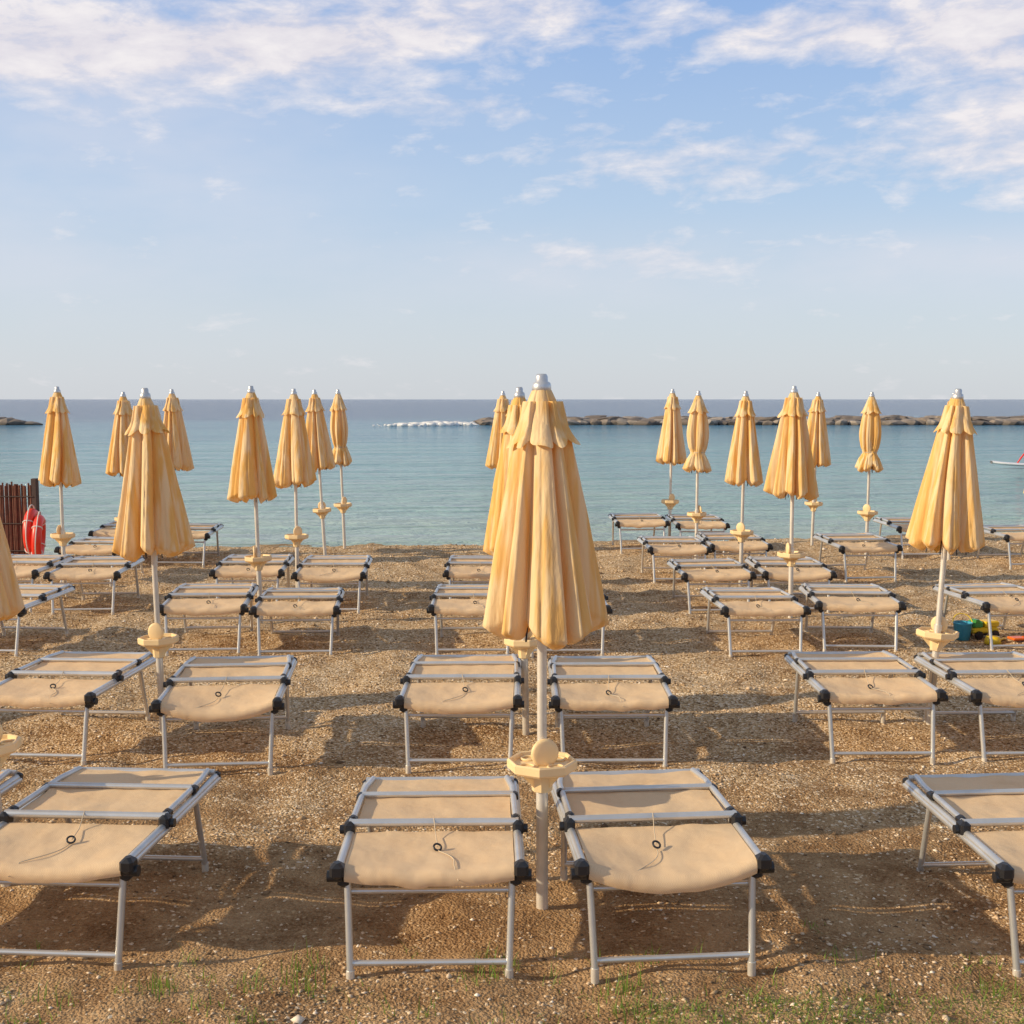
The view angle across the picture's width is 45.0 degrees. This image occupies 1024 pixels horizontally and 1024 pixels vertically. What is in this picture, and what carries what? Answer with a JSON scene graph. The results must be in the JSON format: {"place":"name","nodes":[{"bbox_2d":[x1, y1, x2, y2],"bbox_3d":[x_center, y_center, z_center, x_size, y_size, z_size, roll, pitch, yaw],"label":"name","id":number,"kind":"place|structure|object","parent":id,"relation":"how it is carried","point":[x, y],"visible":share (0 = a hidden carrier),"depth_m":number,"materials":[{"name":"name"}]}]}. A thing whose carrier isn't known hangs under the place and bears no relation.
{"place":"outdoors","nodes":[
{"label":"outdoors","id":0,"kind":"place"},
{"bbox_2d":[0,532,1023,1023],"bbox_3d":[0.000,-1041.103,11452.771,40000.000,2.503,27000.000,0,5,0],"label":"beach sand ground","id":1,"kind":"structure","parent":0,"point":[890,884],"depth_m":5.81,"materials":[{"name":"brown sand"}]},
{"bbox_2d":[0,769,22,795],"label":"sun lounger","id":2,"kind":"object","parent":1,"relation":"on","point":[12,782],"visible":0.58,"depth_m":5.21,"materials":[{"name":"metal"}]},
{"bbox_2d":[0,518,24,886],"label":"closed beach umbrella","id":3,"kind":"object","parent":1,"relation":"on","point":[11,603],"visible":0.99,"depth_m":4.97,"materials":[{"name":"fabric"},{"name":"aluminium"},{"name":"cream plastic"}]},
{"bbox_2d":[0,478,39,553],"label":"reed fence","id":4,"kind":"object","parent":1,"relation":"on","point":[12,514],"visible":0.51,"depth_m":14.97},
{"bbox_2d":[22,504,39,553],"bbox_3d":[-5.730,0.239,14.783,0.136,0.665,0.665,-1,5,-8],"label":"lifebuoy","id":5,"kind":"object","parent":4,"relation":"hanging from","point":[31,514],"visible":0.55,"depth_m":14.55,"materials":[{"name":"red plastic"}]},
{"bbox_2d":[0,584,75,656],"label":"sun lounger","id":6,"kind":"object","parent":1,"relation":"on","point":[40,592],"visible":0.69,"depth_m":10.27,"materials":[{"name":"fabric"}]},
{"bbox_2d":[31,511,45,553],"bbox_3d":[-5.620,0.297,14.688,0.128,0.625,0.625,3,4,-14],"label":"lifebuoy","id":7,"kind":"object","parent":1,"relation":"on","point":[38,540],"visible":0.84,"depth_m":14.49,"materials":[{"name":"red plastic"}]},
{"bbox_2d":[11,554,73,611],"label":"sun lounger","id":8,"kind":"object","parent":1,"relation":"on","point":[49,561],"visible":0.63,"depth_m":11.96,"materials":[{"name":"fabric"}]},
{"bbox_2d":[38,387,81,589],"bbox_3d":[-4.614,-0.153,12.637,0.460,2.249,0.445,1,5,17],"label":"closed beach umbrella","id":9,"kind":"object","parent":1,"relation":"on","point":[59,465],"visible":1,"depth_m":12.49,"materials":[{"name":"fabric"},{"name":"aluminium"},{"name":"cream plastic"}]},
{"bbox_2d":[0,650,155,764],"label":"sun lounger","id":10,"kind":"object","parent":1,"relation":"on","point":[17,690],"visible":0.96,"depth_m":7.13,"materials":[{"name":"fabric"}]},
{"bbox_2d":[43,556,144,614],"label":"sun lounger","id":11,"kind":"object","parent":1,"relation":"on","point":[64,571],"visible":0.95,"depth_m":11.73,"materials":[{"name":"fabric"}]},
{"bbox_2d":[54,536,143,586],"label":"sun lounger","id":12,"kind":"object","parent":1,"relation":"on","point":[77,547],"visible":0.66,"depth_m":13.60,"materials":[{"name":"fabric"}]},
{"bbox_2d":[0,766,220,970],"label":"sun lounger","id":13,"kind":"object","parent":1,"relation":"on","point":[68,853],"visible":0.99,"depth_m":4.68,"materials":[{"name":"fabric"}]},
{"bbox_2d":[88,521,139,565],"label":"sun lounger","id":14,"kind":"object","parent":1,"relation":"on","point":[105,530],"visible":0.26,"depth_m":14.98,"materials":[{"name":"fabric"}]},
{"bbox_2d":[106,392,132,520],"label":"closed beach umbrella","id":15,"kind":"object","parent":1,"relation":"on","point":[117,454],"visible":0.62,"depth_m":14.56,"materials":[{"name":"fabric"}]},
{"bbox_2d":[112,388,195,733],"bbox_3d":[-2.121,0.377,7.369,0.426,2.223,0.441,-1,5,6],"label":"closed beach umbrella","id":16,"kind":"object","parent":1,"relation":"on","point":[152,520],"visible":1,"depth_m":7.24,"materials":[{"name":"fabric"},{"name":"aluminium"},{"name":"cream plastic"}]},
{"bbox_2d":[163,389,193,557],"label":"closed beach umbrella","id":17,"kind":"object","parent":1,"relation":"on","point":[178,442],"visible":0.77,"depth_m":15.30,"materials":[{"name":"fabric"}]},
{"bbox_2d":[157,523,223,567],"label":"sun lounger","id":18,"kind":"object","parent":1,"relation":"on","point":[205,535],"visible":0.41,"depth_m":15.05,"materials":[{"name":"fabric"}]},
{"bbox_2d":[159,583,258,655],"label":"sun lounger","id":19,"kind":"object","parent":1,"relation":"on","point":[193,606],"visible":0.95,"depth_m":9.90,"materials":[{"name":"fabric"}]},
{"bbox_2d":[149,654,296,775],"bbox_3d":[-1.609,1.141,7.083,0.708,0.462,1.028,-1,6,-4],"label":"sun lounger","id":20,"kind":"object","parent":1,"relation":"on","point":[207,703],"visible":0.98,"depth_m":6.81,"materials":[{"name":"fabric"}]},
{"bbox_2d":[227,386,276,622],"bbox_3d":[-2.290,0.018,10.927,0.433,2.255,0.433,-2,6,-12],"label":"closed beach umbrella","id":21,"kind":"object","parent":1,"relation":"on","point":[251,476],"visible":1,"depth_m":10.79,"materials":[{"name":"fabric"},{"name":"aluminium"},{"name":"cream plastic"}]},
{"bbox_2d":[209,554,294,607],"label":"sun lounger","id":22,"kind":"object","parent":1,"relation":"on","point":[221,569],"visible":0.85,"depth_m":11.86,"materials":[{"name":"fabric"}]},
{"bbox_2d":[274,389,316,587],"bbox_3d":[-2.266,-0.142,12.852,0.423,2.270,0.458,2,6,26],"label":"closed beach umbrella","id":23,"kind":"object","parent":1,"relation":"on","point":[294,465],"visible":0.99,"depth_m":12.72,"materials":[{"name":"fabric"},{"name":"aluminium"},{"name":"cream plastic"}]},
{"bbox_2d":[249,587,344,655],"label":"sun lounger","id":24,"kind":"object","parent":1,"relation":"on","point":[270,609],"visible":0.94,"depth_m":9.86,"materials":[{"name":"fabric"}]},
{"bbox_2d":[305,389,335,554],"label":"closed beach umbrella","id":25,"kind":"object","parent":1,"relation":"on","point":[320,444],"visible":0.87,"depth_m":15.37,"materials":[{"name":"fabric"}]},
{"bbox_2d":[291,555,372,613],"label":"sun lounger","id":26,"kind":"object","parent":1,"relation":"on","point":[333,575],"visible":0.95,"depth_m":11.84,"materials":[{"name":"fabric"}]},
{"bbox_2d":[330,389,351,548],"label":"closed beach umbrella","id":27,"kind":"object","parent":1,"relation":"on","point":[339,432],"visible":0.93,"depth_m":16.19,"materials":[{"name":"fabric"}]},
{"bbox_2d":[326,775,531,979],"bbox_3d":[-0.295,1.369,4.771,0.708,0.462,1.028,0,4,-1],"label":"sun lounger","id":28,"kind":"object","parent":1,"relation":"on","point":[435,861],"visible":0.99,"depth_m":4.50,"materials":[{"name":"fabric"}]},
{"bbox_2d":[393,653,523,773],"bbox_3d":[-0.280,1.137,7.156,0.708,0.462,1.028,0,6,1],"label":"sun lounger","id":29,"kind":"object","parent":1,"relation":"on","point":[463,699],"visible":0.98,"depth_m":6.86,"materials":[{"name":"fabric"}]},
{"bbox_2d":[442,555,492,598],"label":"sun lounger","id":30,"kind":"object","parent":1,"relation":"on","point":[468,572],"visible":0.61,"depth_m":11.88,"materials":[{"name":"fabric"}]},
{"bbox_2d":[427,584,508,654],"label":"sun lounger","id":31,"kind":"object","parent":1,"relation":"on","point":[465,608],"visible":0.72,"depth_m":9.80,"materials":[{"name":"fabric"}]},
{"bbox_2d":[485,391,508,468],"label":"closed beach umbrella","id":32,"kind":"object","parent":1,"relation":"on","point":[496,436],"visible":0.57,"depth_m":16.27,"materials":[{"name":"fabric"}]},
{"bbox_2d":[483,387,536,735],"bbox_3d":[0.070,0.381,7.421,0.412,2.252,0.430,-5,7,-43],"label":"closed beach umbrella","id":33,"kind":"object","parent":1,"relation":"on","point":[523,649],"visible":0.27,"depth_m":7.35,"materials":[{"name":"fabric"}]},
{"bbox_2d":[482,374,608,909],"bbox_3d":[0.109,0.598,4.840,0.476,2.265,0.457,2,6,22],"label":"closed beach umbrella","id":34,"kind":"object","parent":1,"relation":"on","point":[545,586],"visible":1,"depth_m":4.68,"materials":[{"name":"fabric"}]},
{"bbox_2d":[530,594,612,657],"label":"sun lounger","id":35,"kind":"object","parent":1,"relation":"on","point":[609,609],"visible":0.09,"depth_m":9.65,"materials":[{"name":"metal"}]},
{"bbox_2d":[547,655,679,766],"bbox_3d":[0.554,1.146,7.188,0.708,0.462,1.028,0,5,0],"label":"sun lounger","id":36,"kind":"object","parent":1,"relation":"on","point":[625,697],"visible":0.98,"depth_m":6.94,"materials":[{"name":"fabric"}]},
{"bbox_2d":[608,512,669,553],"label":"sun lounger","id":37,"kind":"object","parent":1,"relation":"on","point":[647,520],"visible":0.98,"depth_m":16.12,"materials":[{"name":"fabric"}]},
{"bbox_2d":[551,767,774,983],"bbox_3d":[0.522,1.346,4.766,0.708,0.462,1.028,-1,5,-4],"label":"sun lounger","id":38,"kind":"object","parent":1,"relation":"on","point":[698,856],"visible":0.98,"depth_m":4.50,"materials":[{"name":"fabric"}]},
{"bbox_2d":[656,389,686,543],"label":"closed beach umbrella","id":39,"kind":"object","parent":1,"relation":"on","point":[671,451],"visible":1,"depth_m":16.65,"materials":[{"name":"fabric"}]},
{"bbox_2d":[637,535,711,582],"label":"sun lounger","id":40,"kind":"object","parent":1,"relation":"on","point":[682,548],"visible":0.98,"depth_m":13.70,"materials":[{"name":"fabric"}]},
{"bbox_2d":[682,391,711,558],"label":"closed beach umbrella","id":41,"kind":"object","parent":1,"relation":"on","point":[697,438],"visible":1,"depth_m":15.09,"materials":[{"name":"fabric"}]},
{"bbox_2d":[665,514,729,552],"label":"sun lounger","id":42,"kind":"object","parent":1,"relation":"on","point":[718,523],"visible":0.83,"depth_m":16.18,"materials":[{"name":"fabric"}]},
{"bbox_2d":[667,558,756,613],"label":"sun lounger","id":43,"kind":"object","parent":1,"relation":"on","point":[742,572],"visible":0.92,"depth_m":11.79,"materials":[{"name":"fabric"}]},
{"bbox_2d":[696,532,772,580],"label":"sun lounger","id":44,"kind":"object","parent":1,"relation":"on","point":[759,544],"visible":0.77,"depth_m":13.85,"materials":[{"name":"fabric"}]},
{"bbox_2d":[725,391,762,585],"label":"closed beach umbrella","id":45,"kind":"object","parent":1,"relation":"on","point":[743,464],"visible":1,"depth_m":13.09,"materials":[{"name":"fabric"}]},
{"bbox_2d":[700,587,810,656],"bbox_3d":[1.962,0.894,10.140,0.708,0.462,1.028,0,4,-2],"label":"sun lounger","id":46,"kind":"object","parent":1,"relation":"on","point":[791,605],"visible":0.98,"depth_m":9.90,"materials":[{"name":"fabric"}]},
{"bbox_2d":[763,386,818,617],"bbox_3d":[2.559,-0.009,11.259,0.446,2.267,0.483,-3,6,-32],"label":"closed beach umbrella","id":47,"kind":"object","parent":1,"relation":"on","point":[791,471],"visible":1,"depth_m":11.11,"materials":[{"name":"fabric"}]},
{"bbox_2d":[745,556,836,612],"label":"sun lounger","id":48,"kind":"object","parent":1,"relation":"on","point":[819,571],"visible":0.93,"depth_m":11.87,"materials":[{"name":"fabric"}]},
{"bbox_2d":[804,392,830,545],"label":"closed beach umbrella","id":49,"kind":"object","parent":1,"relation":"on","point":[817,430],"visible":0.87,"depth_m":16.68,"materials":[{"name":"fabric"}]},
{"bbox_2d":[798,583,906,651],"bbox_3d":[2.778,0.866,10.218,0.708,0.462,1.028,0,4,4],"label":"sun lounger","id":50,"kind":"object","parent":1,"relation":"on","point":[887,601],"visible":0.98,"depth_m":9.92,"materials":[{"name":"fabric"}]},
{"bbox_2d":[813,532,902,582],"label":"sun lounger","id":51,"kind":"object","parent":1,"relation":"on","point":[883,544],"visible":0.98,"depth_m":13.77,"materials":[{"name":"fabric"}]},
{"bbox_2d":[784,650,947,764],"bbox_3d":[2.041,1.129,7.287,0.708,0.462,1.028,0,5,0],"label":"sun lounger","id":52,"kind":"object","parent":1,"relation":"on","point":[915,687],"visible":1,"depth_m":7.07,"materials":[{"name":"fabric"}]},
{"bbox_2d":[855,392,882,557],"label":"closed beach umbrella","id":53,"kind":"object","parent":1,"relation":"on","point":[868,460],"visible":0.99,"depth_m":15.32,"materials":[{"name":"fabric"}]},
{"bbox_2d":[873,517,940,558],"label":"sun lounger","id":54,"kind":"object","parent":1,"relation":"on","point":[900,528],"visible":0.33,"depth_m":15.93,"materials":[{"name":"fabric"}]},
{"bbox_2d":[905,389,984,724],"bbox_3d":[2.673,0.363,7.604,0.451,2.232,0.414,-1,5,-7],"label":"closed beach umbrella","id":55,"kind":"object","parent":1,"relation":"on","point":[946,514],"visible":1,"depth_m":7.45,"materials":[{"name":"fabric"}]},
{"bbox_2d":[947,393,953,559],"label":"closed beach umbrella","id":56,"kind":"object","parent":1,"relation":"on","point":[948,554],"visible":0.03,"depth_m":15.49,"materials":[{"name":"fabric"}]},
{"bbox_2d":[952,613,972,640],"bbox_3d":[3.800,0.966,10.431,0.171,0.218,0.166,0,5,0],"label":"toy bucket","id":57,"kind":"object","parent":1,"relation":"on","point":[963,628],"visible":0.98,"depth_m":10.38,"materials":[{"name":"blue plastic"}]},
{"bbox_2d":[902,772,1023,976],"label":"sun lounger","id":58,"kind":"object","parent":1,"relation":"on","point":[967,801],"visible":0.98,"depth_m":4.90,"materials":[{"name":"fabric"}]},
{"bbox_2d":[914,651,1023,761],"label":"sun lounger","id":59,"kind":"object","parent":1,"relation":"on","point":[1002,691],"visible":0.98,"depth_m":7.17,"materials":[{"name":"fabric"}]},
{"bbox_2d":[932,582,1023,649],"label":"sun lounger","id":60,"kind":"object","parent":1,"relation":"on","point":[1010,603],"visible":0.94,"depth_m":10.21,"materials":[{"name":"fabric"}]},
{"bbox_2d":[968,618,998,639],"bbox_3d":[4.000,0.988,10.533,0.260,0.159,0.170,-2,5,-17],"label":"toy truck","id":61,"kind":"object","parent":1,"relation":"on","point":[979,630],"visible":0.7,"depth_m":10.47,"materials":[{"name":"yellow plastic"}]},
{"bbox_2d":[984,635,1004,644],"bbox_3d":[4.011,1.054,10.293,0.265,0.060,0.140,-9,10,-60],"label":"toy sieve","id":62,"kind":"object","parent":1,"relation":"on","point":[997,640],"visible":0.81,"depth_m":10.20,"materials":[{"name":"yellow plastic"}]},
{"bbox_2d":[976,524,1023,569],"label":"sun lounger","id":63,"kind":"object","parent":1,"relation":"on","point":[1008,535],"visible":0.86,"depth_m":15.04,"materials":[{"name":"fabric"}]},
{"bbox_2d":[1007,636,1023,640],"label":"toy shovel","id":64,"kind":"object","parent":1,"relation":"on","point":[1015,638],"visible":1,"depth_m":10.21,"materials":[{"name":"orange plastic"}]},
{"bbox_2d":[0,399,1023,554],"bbox_3d":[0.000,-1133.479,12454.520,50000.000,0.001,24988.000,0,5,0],"label":"sea","id":65,"kind":"structure","parent":0,"point":[416,485],"depth_m":35.95,"materials":[{"name":"liquid"}]},
{"bbox_2d":[0,417,42,424],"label":"sea rock","id":66,"kind":"object","parent":65,"relation":"in","point":[8,421],"visible":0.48,"depth_m":103.02,"materials":[{"name":"grey stone"}]},
{"bbox_2d":[373,421,478,425],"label":"sea foam","id":67,"kind":"object","parent":65,"relation":"on","point":[443,423],"visible":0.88,"depth_m":100.12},
{"bbox_2d":[473,415,1023,424],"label":"stone breakwater","id":68,"kind":"object","parent":65,"relation":"in","point":[835,420],"visible":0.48,"depth_m":103.49,"materials":[{"name":"grey stone"}]},
{"bbox_2d":[990,453,1023,465],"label":"windsurf board","id":69,"kind":"object","parent":65,"relation":"on","point":[1008,463],"visible":1,"depth_m":38.35,"materials":[{"name":"white plastic"}]},
{"bbox_2d":[0,918,1023,1023],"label":"grass","id":70,"kind":"structure","parent":0,"point":[168,985],"depth_m":4.13,"materials":[{"name":"green plant"}]},
{"bbox_2d":[0,0,1023,398],"label":"sky","id":71,"kind":"structure","parent":0,"point":[200,199],"materials":[{"name":"blue"}]}
]}

